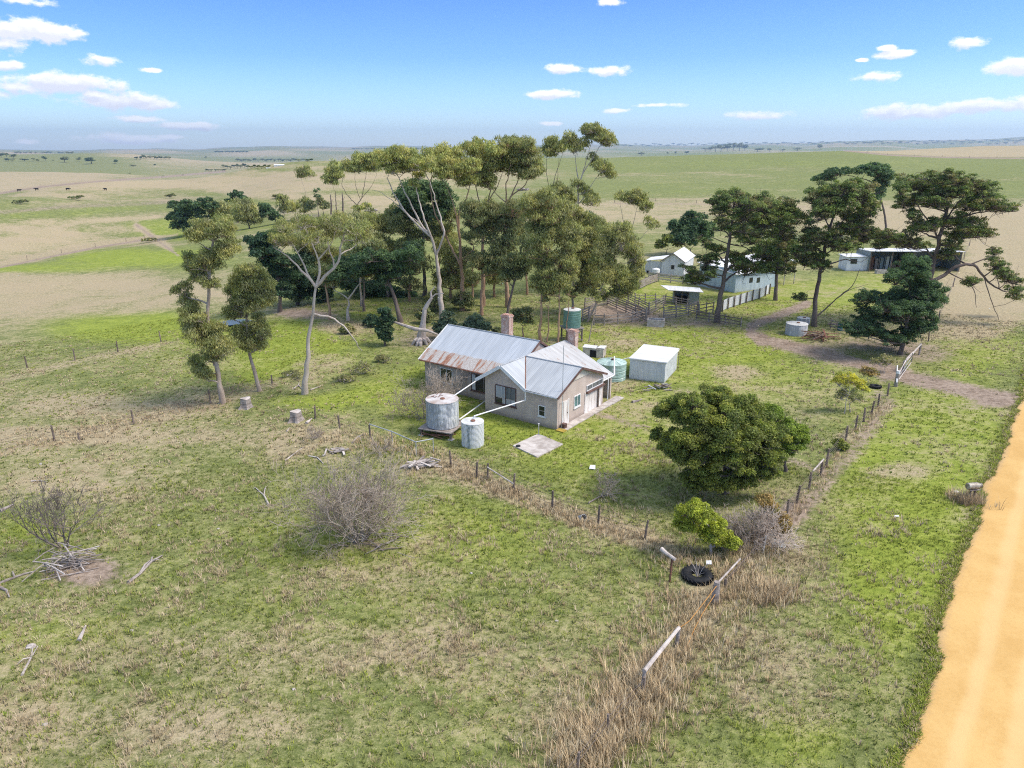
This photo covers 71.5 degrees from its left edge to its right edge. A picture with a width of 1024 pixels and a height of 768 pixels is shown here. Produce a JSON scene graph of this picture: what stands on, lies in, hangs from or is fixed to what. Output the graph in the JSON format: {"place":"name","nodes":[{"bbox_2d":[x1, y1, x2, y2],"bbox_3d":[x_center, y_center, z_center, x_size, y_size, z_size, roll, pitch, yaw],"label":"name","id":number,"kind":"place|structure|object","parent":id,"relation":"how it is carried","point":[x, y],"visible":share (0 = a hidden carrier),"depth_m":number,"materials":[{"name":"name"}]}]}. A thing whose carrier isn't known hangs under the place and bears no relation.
{"place":"outdoors","nodes":[
{"label":"outdoors","id":0,"kind":"place"},
{"bbox_2d":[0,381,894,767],"bbox_3d":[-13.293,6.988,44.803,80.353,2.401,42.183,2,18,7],"label":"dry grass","id":1,"kind":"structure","parent":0,"point":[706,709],"depth_m":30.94,"materials":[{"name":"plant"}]},
{"bbox_2d":[0,379,1006,767],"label":"dry grass","id":2,"kind":"structure","parent":0,"point":[622,711],"depth_m":30.19,"materials":[{"name":"plant"}]},
{"bbox_2d":[0,137,1023,767],"bbox_3d":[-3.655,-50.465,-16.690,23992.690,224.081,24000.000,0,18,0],"label":"ground","id":3,"kind":"structure","parent":0,"point":[96,283],"depth_m":46.66,"materials":[{"name":"plant"}]},
{"bbox_2d":[0,476,120,561],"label":"dead sapling","id":4,"kind":"object","parent":3,"relation":"on","point":[54,518],"visible":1,"depth_m":36.88,"materials":[{"name":"plant"}]},
{"bbox_2d":[21,542,104,581],"bbox_3d":[-22.390,8.853,35.693,3.207,0.970,2.604,0,18,0],"label":"brush pile","id":5,"kind":"object","parent":3,"relation":"on","point":[77,561],"visible":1,"depth_m":35.78,"materials":[{"name":"grey wood"}]},
{"bbox_2d":[0,375,272,449],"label":"wire fence","id":6,"kind":"object","parent":3,"relation":"on","point":[132,415],"visible":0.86,"depth_m":55.81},
{"bbox_2d":[164,198,208,235],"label":"pine tree","id":7,"kind":"object","parent":3,"relation":"on","point":[181,214],"visible":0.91,"depth_m":219.24,"materials":[{"name":"green plant"}]},
{"bbox_2d":[193,196,219,215],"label":"pine tree","id":8,"kind":"object","parent":3,"relation":"on","point":[205,203],"visible":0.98,"depth_m":220.60,"materials":[{"name":"green plant"}]},
{"bbox_2d":[169,210,244,404],"bbox_3d":[-24.494,-5.661,57.736,6.512,16.286,4.895,0,18,0],"label":"gum tree","id":9,"kind":"object","parent":3,"relation":"on","point":[201,266],"visible":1,"depth_m":56.95,"materials":[{"name":"green plant"}]},
{"bbox_2d":[200,200,235,219],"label":"gum tree","id":10,"kind":"object","parent":3,"relation":"on","point":[225,208],"visible":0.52,"depth_m":224.25,"materials":[{"name":"green plant"}]},
{"bbox_2d":[230,197,263,228],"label":"gum tree","id":11,"kind":"object","parent":3,"relation":"on","point":[245,210],"visible":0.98,"depth_m":210.57,"materials":[{"name":"green plant"}]},
{"bbox_2d":[220,260,278,391],"bbox_3d":[-22.280,-4.732,61.325,5.339,12.059,4.370,0,18,0],"label":"gum tree","id":12,"kind":"object","parent":3,"relation":"on","point":[249,286],"visible":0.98,"depth_m":59.82,"materials":[{"name":"green plant"}]},
{"bbox_2d":[257,202,283,221],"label":"pine tree","id":13,"kind":"object","parent":3,"relation":"on","point":[265,209],"visible":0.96,"depth_m":212.58,"materials":[{"name":"green plant"}]},
{"bbox_2d":[242,228,299,312],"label":"cypress tree","id":14,"kind":"object","parent":3,"relation":"on","point":[277,264],"visible":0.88,"depth_m":91.32,"materials":[{"name":"green plant"}]},
{"bbox_2d":[275,193,291,216],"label":"gum tree","id":15,"kind":"object","parent":3,"relation":"on","point":[285,204],"visible":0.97,"depth_m":215.26,"materials":[{"name":"green plant"}]},
{"bbox_2d":[273,250,317,305],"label":"cypress tree","id":16,"kind":"object","parent":3,"relation":"on","point":[303,284],"visible":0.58,"depth_m":96.16,"materials":[{"name":"green plant"}]},
{"bbox_2d":[293,163,316,188],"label":"gum tree","id":17,"kind":"object","parent":3,"relation":"on","point":[302,173],"visible":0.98,"depth_m":238.55,"materials":[{"name":"green plant"}]},
{"bbox_2d":[266,210,374,394],"bbox_3d":[-15.611,-6.410,59.452,9.424,15.922,6.895,0,18,0],"label":"gum tree","id":18,"kind":"object","parent":3,"relation":"on","point":[330,228],"visible":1,"depth_m":57.27,"materials":[{"name":"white plant"}]},
{"bbox_2d":[292,232,348,300],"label":"gum tree","id":19,"kind":"object","parent":3,"relation":"on","point":[320,249],"visible":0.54,"depth_m":96.43,"materials":[{"name":"green plant"}]},
{"bbox_2d":[308,260,341,319],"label":"gum tree","id":20,"kind":"object","parent":3,"relation":"on","point":[324,269],"visible":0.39,"depth_m":85.45,"materials":[{"name":"green plant"}]},
{"bbox_2d":[311,277,351,303],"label":"pine tree","id":21,"kind":"object","parent":3,"relation":"on","point":[322,291],"visible":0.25,"depth_m":98.30,"materials":[{"name":"green plant"}]},
{"bbox_2d":[320,158,345,211],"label":"gum tree","id":22,"kind":"object","parent":3,"relation":"on","point":[333,174],"visible":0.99,"depth_m":224.89,"materials":[{"name":"green plant"}]},
{"bbox_2d":[251,436,437,563],"bbox_3d":[-8.546,6.042,36.801,9.128,6.837,8.141,0,18,0],"label":"bare shrub","id":23,"kind":"object","parent":3,"relation":"on","point":[367,501],"visible":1,"depth_m":36.80,"materials":[{"name":"plant"}]},
{"bbox_2d":[339,150,382,211],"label":"gum tree","id":24,"kind":"object","parent":3,"relation":"on","point":[360,162],"visible":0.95,"depth_m":193.22,"materials":[{"name":"green plant"}]},
{"bbox_2d":[338,230,387,305],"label":"gum tree","id":25,"kind":"object","parent":3,"relation":"on","point":[375,244],"visible":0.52,"depth_m":92.05,"materials":[{"name":"green plant"}]},
{"bbox_2d":[331,532,413,557],"bbox_3d":[-6.921,8.343,37.665,4.811,0.336,2.405,5,19,15],"label":"brush pile","id":26,"kind":"object","parent":3,"relation":"on","point":[380,545],"visible":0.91,"depth_m":37.46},
{"bbox_2d":[327,239,426,322],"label":"pine tree","id":27,"kind":"object","parent":3,"relation":"on","point":[383,267],"visible":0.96,"depth_m":83.25,"materials":[{"name":"green plant"}]},
{"bbox_2d":[336,202,420,296],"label":"gum tree","id":28,"kind":"object","parent":3,"relation":"on","point":[389,221],"visible":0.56,"depth_m":97.96,"materials":[{"name":"green plant"}]},
{"bbox_2d":[339,277,417,298],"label":"pine tree","id":29,"kind":"object","parent":3,"relation":"on","point":[371,289],"visible":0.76,"depth_m":101.04,"materials":[{"name":"green plant"}]},
{"bbox_2d":[374,306,396,345],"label":"conifer","id":30,"kind":"object","parent":3,"relation":"on","point":[384,323],"visible":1,"depth_m":74.46,"materials":[{"name":"green plant"}]},
{"bbox_2d":[370,143,444,318],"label":"gum tree","id":31,"kind":"object","parent":3,"relation":"on","point":[402,159],"visible":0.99,"depth_m":80.80,"materials":[{"name":"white plant"}]},
{"bbox_2d":[393,236,435,300],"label":"gum tree","id":32,"kind":"object","parent":3,"relation":"on","point":[410,279],"visible":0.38,"depth_m":97.21,"materials":[{"name":"green plant"}]},
{"bbox_2d":[399,456,441,469],"bbox_3d":[-6.077,5.280,47.072,2.728,0.464,1.638,-9,20,-26],"label":"board pile","id":33,"kind":"object","parent":3,"relation":"on","point":[421,462],"visible":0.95,"depth_m":47.05,"materials":[{"name":"grey wood"}]},
{"bbox_2d":[391,177,459,296],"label":"pine tree","id":34,"kind":"object","parent":3,"relation":"on","point":[443,199],"visible":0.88,"depth_m":95.95,"materials":[{"name":"green plant"}]},
{"bbox_2d":[383,363,470,422],"bbox_3d":[-6.670,1.290,54.341,6.968,6.072,5.074,0,18,0],"label":"bare shrub","id":35,"kind":"object","parent":3,"relation":"on","point":[422,401],"visible":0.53,"depth_m":54.85,"materials":[{"name":"plant"}]},
{"bbox_2d":[411,286,443,345],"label":"dead tree","id":36,"kind":"object","parent":3,"relation":"on","point":[421,338],"visible":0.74,"depth_m":76.02,"materials":[{"name":"grey wood"}]},
{"bbox_2d":[421,286,450,310],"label":"shrub","id":37,"kind":"object","parent":3,"relation":"on","point":[434,303],"visible":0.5,"depth_m":91.41,"materials":[{"name":"green plant"}]},
{"bbox_2d":[417,207,461,266],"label":"gum tree","id":38,"kind":"object","parent":3,"relation":"on","point":[436,231],"visible":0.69,"depth_m":99.66,"materials":[{"name":"green plant"}]},
{"bbox_2d":[418,420,460,440],"bbox_3d":[-5.123,3.319,52.753,2.800,0.670,2.685,7,20,21],"label":"tank stand","id":39,"kind":"object","parent":3,"relation":"on","point":[425,427],"visible":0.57,"depth_m":51.72,"materials":[{"name":"wood"}]},
{"bbox_2d":[425,393,458,429],"bbox_3d":[-5.120,1.949,52.307,2.436,2.130,2.436,0,18,0],"label":"water tank","id":40,"kind":"object","parent":39,"relation":"on","point":[442,412],"visible":1,"depth_m":51.46,"materials":[{"name":"metal"}]},
{"bbox_2d":[419,368,469,405],"bbox_3d":[-4.781,0.215,58.290,4.699,3.225,4.679,-8,20,-23],"label":"bare shrub","id":41,"kind":"object","parent":3,"relation":"on","point":[445,381],"visible":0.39,"depth_m":58.54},
{"bbox_2d":[431,309,462,333],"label":"shrub","id":42,"kind":"object","parent":3,"relation":"on","point":[441,323],"visible":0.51,"depth_m":77.44,"materials":[{"name":"green plant"}]},
{"bbox_2d":[420,141,485,310],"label":"gum tree","id":43,"kind":"object","parent":3,"relation":"on","point":[451,164],"visible":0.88,"depth_m":86.36,"materials":[{"name":"green plant"}]},
{"bbox_2d":[430,233,477,298],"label":"gum tree","id":44,"kind":"object","parent":3,"relation":"on","point":[450,274],"visible":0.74,"depth_m":98.01,"materials":[{"name":"green plant"}]},
{"bbox_2d":[450,287,477,307],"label":"shrub","id":45,"kind":"object","parent":3,"relation":"on","point":[468,298],"visible":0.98,"depth_m":92.00,"materials":[{"name":"green plant"}]},
{"bbox_2d":[454,228,487,296],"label":"gum tree","id":46,"kind":"object","parent":3,"relation":"on","point":[468,236],"visible":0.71,"depth_m":96.31,"materials":[{"name":"green plant"}]},
{"bbox_2d":[461,417,483,448],"bbox_3d":[-2.780,3.393,50.362,1.624,1.930,1.624,0,18,0],"label":"water tank","id":47,"kind":"object","parent":3,"relation":"on","point":[472,431],"visible":1,"depth_m":49.79,"materials":[{"name":"metal"}]},
{"bbox_2d":[460,312,492,330],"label":"shrub","id":48,"kind":"object","parent":3,"relation":"on","point":[472,321],"visible":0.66,"depth_m":78.62,"materials":[{"name":"green plant"}]},
{"bbox_2d":[451,135,512,305],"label":"gum tree","id":49,"kind":"object","parent":3,"relation":"on","point":[489,153],"visible":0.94,"depth_m":88.14,"materials":[{"name":"green plant"}]},
{"bbox_2d":[456,197,529,315],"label":"gum tree","id":50,"kind":"object","parent":3,"relation":"on","point":[505,218],"visible":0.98,"depth_m":85.83,"materials":[{"name":"green plant"}]},
{"bbox_2d":[482,195,512,296],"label":"gum tree","id":51,"kind":"object","parent":3,"relation":"on","point":[492,280],"visible":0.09,"depth_m":99.21,"materials":[{"name":"green plant"}]},
{"bbox_2d":[0,344,1018,767],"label":"weeds","id":52,"kind":"object","parent":3,"relation":"on","point":[556,612],"visible":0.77,"depth_m":42.35,"materials":[{"name":"green plant"}]},
{"bbox_2d":[0,289,1023,513],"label":"grass","id":53,"kind":"structure","parent":3,"relation":"on","point":[532,301],"depth_m":65.56,"materials":[{"name":"plant"}]},
{"bbox_2d":[492,133,545,307],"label":"gum tree","id":54,"kind":"object","parent":3,"relation":"on","point":[524,155],"visible":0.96,"depth_m":87.53,"materials":[{"name":"green plant"}]},
{"bbox_2d":[495,231,545,312],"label":"gum tree","id":55,"kind":"object","parent":3,"relation":"on","point":[511,266],"visible":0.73,"depth_m":83.58,"materials":[{"name":"green plant"}]},
{"bbox_2d":[418,313,623,432],"bbox_3d":[-0.235,-1.799,59.422,16.115,6.900,19.220,13,22,34],"label":"farmhouse","id":56,"kind":"object","parent":3,"relation":"on","point":[563,386],"visible":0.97,"depth_m":57.24,"materials":[{"name":"white paint"}]},
{"bbox_2d":[470,373,484,393],"bbox_3d":[-2.547,0.026,59.087,2.320,1.555,0.100,13,22,34],"label":"window","id":57,"kind":"structure","parent":56,"relation":"in","point":[479,386],"depth_m":59.35,"materials":[{"name":"glass"}]},
{"bbox_2d":[494,384,516,408],"bbox_3d":[-0.519,0.953,55.361,2.150,1.615,0.100,13,22,34],"label":"window","id":58,"kind":"structure","parent":56,"relation":"in","point":[502,391],"depth_m":55.37,"materials":[{"name":"glass"}]},
{"bbox_2d":[510,305,535,336],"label":"tree","id":59,"kind":"object","parent":3,"relation":"on","point":[519,316],"visible":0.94,"depth_m":78.52,"materials":[{"name":"green plant"}]},
{"bbox_2d":[513,434,562,457],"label":"concrete slab","id":60,"kind":"structure","parent":3,"relation":"on","point":[536,445],"depth_m":50.24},
{"bbox_2d":[514,184,577,340],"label":"gum tree","id":61,"kind":"object","parent":3,"relation":"on","point":[547,217],"visible":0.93,"depth_m":72.83,"materials":[{"name":"green plant"}]},
{"bbox_2d":[449,450,648,539],"bbox_3d":[1.449,6.540,42.525,14.820,1.438,0.614,15,23,37],"label":"wire fence","id":62,"kind":"object","parent":3,"relation":"on","point":[552,504],"visible":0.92,"depth_m":41.57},
{"bbox_2d":[540,134,580,249],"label":"gum tree","id":63,"kind":"object","parent":3,"relation":"on","point":[552,146],"visible":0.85,"depth_m":109.93,"materials":[{"name":"green plant"}]},
{"bbox_2d":[539,218,584,342],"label":"gum tree","id":64,"kind":"object","parent":3,"relation":"on","point":[563,260],"visible":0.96,"depth_m":73.70,"materials":[{"name":"green plant"}]},
{"bbox_2d":[559,325,583,340],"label":"tank stand","id":65,"kind":"object","parent":3,"relation":"on","point":[581,331],"visible":0.52,"depth_m":77.46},
{"bbox_2d":[563,307,580,328],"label":"water tank","id":66,"kind":"object","parent":65,"relation":"on","point":[574,319],"visible":0.98,"depth_m":76.85,"materials":[{"name":"metal"}]},
{"bbox_2d":[563,223,600,306],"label":"gum tree","id":67,"kind":"object","parent":3,"relation":"on","point":[586,270],"visible":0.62,"depth_m":88.00,"materials":[{"name":"green plant"}]},
{"bbox_2d":[563,203,615,230],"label":"gum tree","id":68,"kind":"object","parent":3,"relation":"on","point":[583,217],"visible":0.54,"depth_m":99.15,"materials":[{"name":"green plant"}]},
{"bbox_2d":[561,121,619,210],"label":"gum tree","id":69,"kind":"object","parent":3,"relation":"on","point":[596,133],"visible":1,"depth_m":102.25,"materials":[{"name":"green plant"}]},
{"bbox_2d":[583,344,605,357],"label":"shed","id":70,"kind":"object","parent":3,"relation":"on","point":[594,351],"visible":0.86,"depth_m":71.74,"materials":[{"name":"metal"}]},
{"bbox_2d":[568,676,645,767],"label":"wire fence","id":71,"kind":"object","parent":3,"relation":"on","point":[579,752],"visible":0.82,"depth_m":25.16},
{"bbox_2d":[594,468,621,502],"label":"bare shrub","id":72,"kind":"object","parent":3,"relation":"on","point":[608,491],"visible":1,"depth_m":42.81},
{"bbox_2d":[597,357,626,382],"bbox_3d":[9.100,-1.458,65.031,2.720,1.930,2.720,0,18,0],"label":"water tank","id":73,"kind":"object","parent":3,"relation":"on","point":[620,368],"visible":0.77,"depth_m":64.05,"materials":[{"name":"metal"}]},
{"bbox_2d":[586,220,646,321],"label":"gum tree","id":74,"kind":"object","parent":3,"relation":"on","point":[622,280],"visible":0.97,"depth_m":83.21,"materials":[{"name":"green plant"}]},
{"bbox_2d":[593,308,647,325],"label":"yard fence","id":75,"kind":"object","parent":3,"relation":"on","point":[617,318],"visible":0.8,"depth_m":85.00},
{"bbox_2d":[607,296,646,321],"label":"yard fence","id":76,"kind":"object","parent":3,"relation":"on","point":[626,309],"visible":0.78,"depth_m":90.45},
{"bbox_2d":[613,186,661,270],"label":"gum tree","id":77,"kind":"object","parent":3,"relation":"on","point":[637,195],"visible":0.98,"depth_m":117.07,"materials":[{"name":"green plant"}]},
{"bbox_2d":[640,672,645,689],"bbox_3d":[4.996,11.608,27.237,0.217,1.458,0.208,0,18,0],"label":"fence post","id":78,"kind":"object","parent":3,"relation":"on","point":[643,674],"visible":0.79,"depth_m":27.06,"materials":[{"name":"wood"}]},
{"bbox_2d":[642,626,680,672],"bbox_3d":[5.999,10.533,28.355,0.186,0.368,3.482,12,22,33],"label":"log rail","id":79,"kind":"object","parent":78,"relation":"attached to","point":[659,652],"visible":1,"depth_m":28.13,"materials":[{"name":"grey wood"}]},
{"bbox_2d":[622,344,679,382],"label":"tin shed","id":80,"kind":"structure","parent":3,"relation":"on","point":[654,363],"depth_m":64.62,"materials":[{"name":"white paint"}]},
{"bbox_2d":[654,233,683,254],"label":"tree","id":81,"kind":"object","parent":3,"relation":"on","point":[659,243],"visible":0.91,"depth_m":137.09,"materials":[{"name":"green plant"}]},
{"bbox_2d":[645,247,695,275],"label":"farm shed","id":82,"kind":"structure","parent":3,"relation":"on","point":[671,262],"depth_m":118.54,"materials":[{"name":"white metal"}]},
{"bbox_2d":[663,300,698,317],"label":"yard fence","id":83,"kind":"object","parent":3,"relation":"on","point":[676,311],"visible":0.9,"depth_m":88.32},
{"bbox_2d":[661,285,703,304],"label":"yard shelter","id":84,"kind":"object","parent":3,"relation":"on","point":[691,293],"visible":0.69,"depth_m":96.33,"materials":[{"name":"grey metal"}]},
{"bbox_2d":[664,209,716,251],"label":"pine tree","id":85,"kind":"object","parent":3,"relation":"on","point":[693,225],"visible":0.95,"depth_m":135.51,"materials":[{"name":"green plant"}]},
{"bbox_2d":[681,564,713,585],"bbox_3d":[9.102,9.372,34.903,1.570,0.286,1.570,-8,20,-22],"label":"tractor tyre","id":86,"kind":"object","parent":3,"relation":"on","point":[687,572],"visible":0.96,"depth_m":34.69,"materials":[{"name":"black rubber"}]},
{"bbox_2d":[671,497,742,554],"bbox_3d":[9.993,7.519,36.420,3.664,3.662,2.284,0,18,0],"label":"shrub","id":87,"kind":"object","parent":3,"relation":"on","point":[706,522],"visible":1,"depth_m":36.03,"materials":[{"name":"green plant"}]},
{"bbox_2d":[648,382,792,494],"bbox_3d":[12.313,3.790,42.090,7.963,7.232,7.414,0,18,0],"label":"bush","id":88,"kind":"object","parent":3,"relation":"on","point":[728,424],"visible":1,"depth_m":40.60,"materials":[{"name":"green plant"}]},
{"bbox_2d":[677,186,796,322],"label":"pine tree","id":89,"kind":"object","parent":3,"relation":"on","point":[748,207],"visible":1,"depth_m":81.92,"materials":[{"name":"green plant"}]},
{"bbox_2d":[721,284,770,311],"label":"panel fence","id":90,"kind":"object","parent":3,"relation":"on","point":[753,294],"visible":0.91,"depth_m":96.71,"materials":[{"name":"white metal"}]},
{"bbox_2d":[697,254,795,292],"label":"machinery shed","id":91,"kind":"structure","parent":3,"relation":"on","point":[734,283],"depth_m":105.92,"materials":[{"name":"metal"}]},
{"bbox_2d":[714,497,807,559],"bbox_3d":[12.993,7.741,37.582,4.815,3.730,4.990,0,18,0],"label":"dead shrub","id":92,"kind":"object","parent":3,"relation":"on","point":[760,527],"visible":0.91,"depth_m":37.29,"materials":[{"name":"plant"}]},
{"bbox_2d":[743,194,800,300],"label":"pine tree","id":93,"kind":"object","parent":3,"relation":"on","point":[786,258],"visible":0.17,"depth_m":95.90,"materials":[{"name":"green plant"}]},
{"bbox_2d":[753,491,794,535],"bbox_3d":[14.156,7.309,38.277,2.374,2.886,1.683,0,18,0],"label":"shrub","id":94,"kind":"object","parent":3,"relation":"on","point":[763,499],"visible":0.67,"depth_m":37.87,"materials":[{"name":"yellow plant"}]},
{"bbox_2d":[763,403,811,471],"bbox_3d":[17.582,3.658,45.957,3.791,5.005,2.617,0,18,0],"label":"bush","id":95,"kind":"object","parent":3,"relation":"on","point":[798,432],"visible":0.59,"depth_m":45.20,"materials":[{"name":"green plant"}]},
{"bbox_2d":[785,321,807,336],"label":"water tank","id":96,"kind":"object","parent":3,"relation":"on","point":[795,328],"visible":0.98,"depth_m":79.81,"materials":[{"name":"metal"}]},
{"bbox_2d":[724,383,889,586],"bbox_3d":[21.088,4.907,47.192,0.509,1.557,35.603,14,23,35],"label":"wire fence","id":97,"kind":"object","parent":3,"relation":"on","point":[798,493],"visible":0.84,"depth_m":45.55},
{"bbox_2d":[771,172,904,326],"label":"pine tree","id":98,"kind":"object","parent":3,"relation":"on","point":[829,200],"visible":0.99,"depth_m":79.00,"materials":[{"name":"green plant"}]},
{"bbox_2d":[833,386,864,412],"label":"shrub","id":99,"kind":"object","parent":3,"relation":"on","point":[841,393],"visible":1,"depth_m":56.60,"materials":[{"name":"green plant"}]},
{"bbox_2d":[829,369,870,413],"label":"shrub","id":100,"kind":"object","parent":3,"relation":"on","point":[853,379],"visible":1,"depth_m":55.70,"materials":[{"name":"yellow plant"}]},
{"bbox_2d":[810,161,895,229],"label":"pine tree","id":101,"kind":"object","parent":3,"relation":"on","point":[883,172],"visible":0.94,"depth_m":156.02,"materials":[{"name":"green plant"}]},
{"bbox_2d":[869,353,895,372],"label":"shrub","id":102,"kind":"object","parent":3,"relation":"on","point":[888,361],"visible":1,"depth_m":66.43,"materials":[{"name":"green plant"}]},
{"bbox_2d":[838,253,950,354],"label":"pine tree","id":103,"kind":"object","parent":3,"relation":"on","point":[918,298],"visible":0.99,"depth_m":69.99,"materials":[{"name":"green plant"}]},
{"bbox_2d":[838,248,964,270],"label":"hay shed","id":104,"kind":"structure","parent":3,"relation":"on","point":[860,255],"depth_m":122.70,"materials":[{"name":"grey metal"}]},
{"bbox_2d":[871,365,1023,767],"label":"grass","id":105,"kind":"structure","parent":3,"relation":"on","point":[949,579],"depth_m":31.78,"materials":[{"name":"plant"}]},
{"bbox_2d":[882,166,1023,319],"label":"pine tree","id":106,"kind":"object","parent":3,"relation":"on","point":[938,190],"visible":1,"depth_m":80.57,"materials":[{"name":"green plant"}]},
{"bbox_2d":[0,0,1023,149],"label":"sky","id":107,"kind":"structure","parent":0,"point":[75,74],"materials":[{"name":"blue"}]},
{"bbox_2d":[897,387,1023,767],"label":"road","id":108,"kind":"structure","parent":0,"point":[973,717],"depth_m":29.82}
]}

